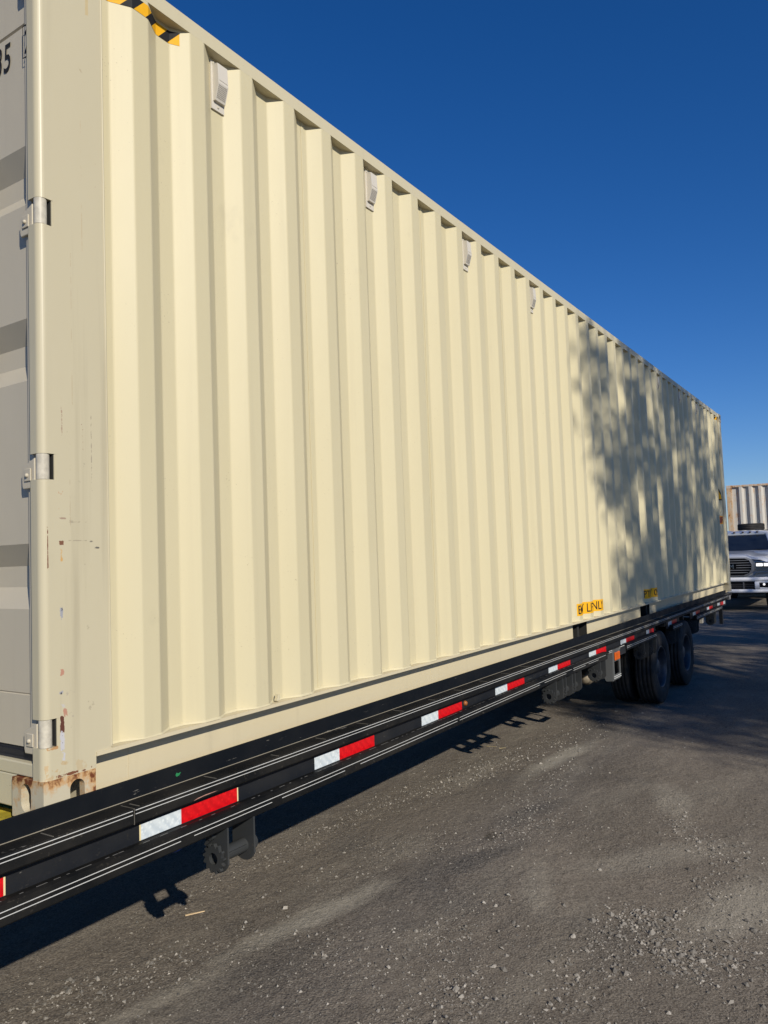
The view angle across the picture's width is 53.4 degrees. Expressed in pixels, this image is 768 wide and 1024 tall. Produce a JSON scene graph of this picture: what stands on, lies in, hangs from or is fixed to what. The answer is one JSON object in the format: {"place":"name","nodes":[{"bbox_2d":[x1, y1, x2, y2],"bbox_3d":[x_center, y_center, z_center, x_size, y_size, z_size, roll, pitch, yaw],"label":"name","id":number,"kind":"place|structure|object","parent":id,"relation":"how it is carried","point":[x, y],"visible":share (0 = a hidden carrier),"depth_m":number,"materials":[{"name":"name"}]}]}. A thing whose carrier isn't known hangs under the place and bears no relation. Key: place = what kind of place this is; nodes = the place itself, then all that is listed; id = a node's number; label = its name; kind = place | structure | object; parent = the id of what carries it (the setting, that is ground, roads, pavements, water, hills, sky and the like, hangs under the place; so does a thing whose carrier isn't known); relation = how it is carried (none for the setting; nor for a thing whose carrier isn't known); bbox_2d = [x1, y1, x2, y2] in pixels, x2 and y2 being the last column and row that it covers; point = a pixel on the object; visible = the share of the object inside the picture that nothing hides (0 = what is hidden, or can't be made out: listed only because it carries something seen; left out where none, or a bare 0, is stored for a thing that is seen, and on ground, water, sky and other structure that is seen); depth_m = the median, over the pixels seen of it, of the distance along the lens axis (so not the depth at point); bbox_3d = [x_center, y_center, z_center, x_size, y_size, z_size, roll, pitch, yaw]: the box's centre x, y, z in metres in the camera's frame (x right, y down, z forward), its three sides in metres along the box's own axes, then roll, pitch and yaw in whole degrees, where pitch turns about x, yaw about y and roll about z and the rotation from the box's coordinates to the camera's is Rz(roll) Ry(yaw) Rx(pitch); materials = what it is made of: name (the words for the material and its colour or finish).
{"place":"outdoors","nodes":[
{"label":"outdoors","id":0,"kind":"place"},
{"bbox_2d":[0,596,767,1023],"bbox_3d":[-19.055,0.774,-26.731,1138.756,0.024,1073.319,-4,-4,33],"label":"ground","id":1,"kind":"structure","parent":0,"point":[662,758],"depth_m":3.80,"materials":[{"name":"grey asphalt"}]},
{"bbox_2d":[0,590,731,927],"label":"flatbed trailer","id":2,"kind":"object","parent":1,"relation":"on","point":[54,853],"visible":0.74,"depth_m":3.03,"materials":[{"name":"black paint"}]},
{"bbox_2d":[0,0,731,815],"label":"shipping container","id":3,"kind":"object","parent":2,"relation":"on","point":[306,414],"visible":0.99,"depth_m":3.20,"materials":[{"name":"beige metal"}]},
{"bbox_2d":[0,0,51,760],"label":"door","id":4,"kind":"structure","parent":3,"relation":"in","point":[19,733],"depth_m":2.48,"materials":[{"name":"beige paint"}]},
{"bbox_2d":[727,529,767,605],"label":"pickup truck","id":5,"kind":"object","parent":1,"relation":"on","point":[748,555],"visible":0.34,"depth_m":19.14,"materials":[{"name":"silver metal"}]},
{"bbox_2d":[737,523,764,530],"bbox_3d":[11.132,0.453,23.141,0.750,0.205,0.750,-4,-4,33],"label":"light bar","id":6,"kind":"object","parent":5,"relation":"on","point":[754,526],"visible":0.85,"depth_m":22.83,"materials":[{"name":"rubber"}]},
{"bbox_2d":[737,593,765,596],"bbox_3d":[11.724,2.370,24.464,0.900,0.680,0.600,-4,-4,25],"label":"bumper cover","id":7,"kind":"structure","parent":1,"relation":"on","point":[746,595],"depth_m":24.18,"materials":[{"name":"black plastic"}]},
{"bbox_2d":[165,0,767,530],"label":"sky","id":8,"kind":"structure","parent":0,"point":[615,151],"materials":[{"name":"blue"}]},
{"bbox_2d":[726,483,767,533],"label":"old container","id":9,"kind":"object","parent":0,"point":[747,503],"visible":0.48,"depth_m":24.31,"materials":[{"name":"white metal"}]}
]}

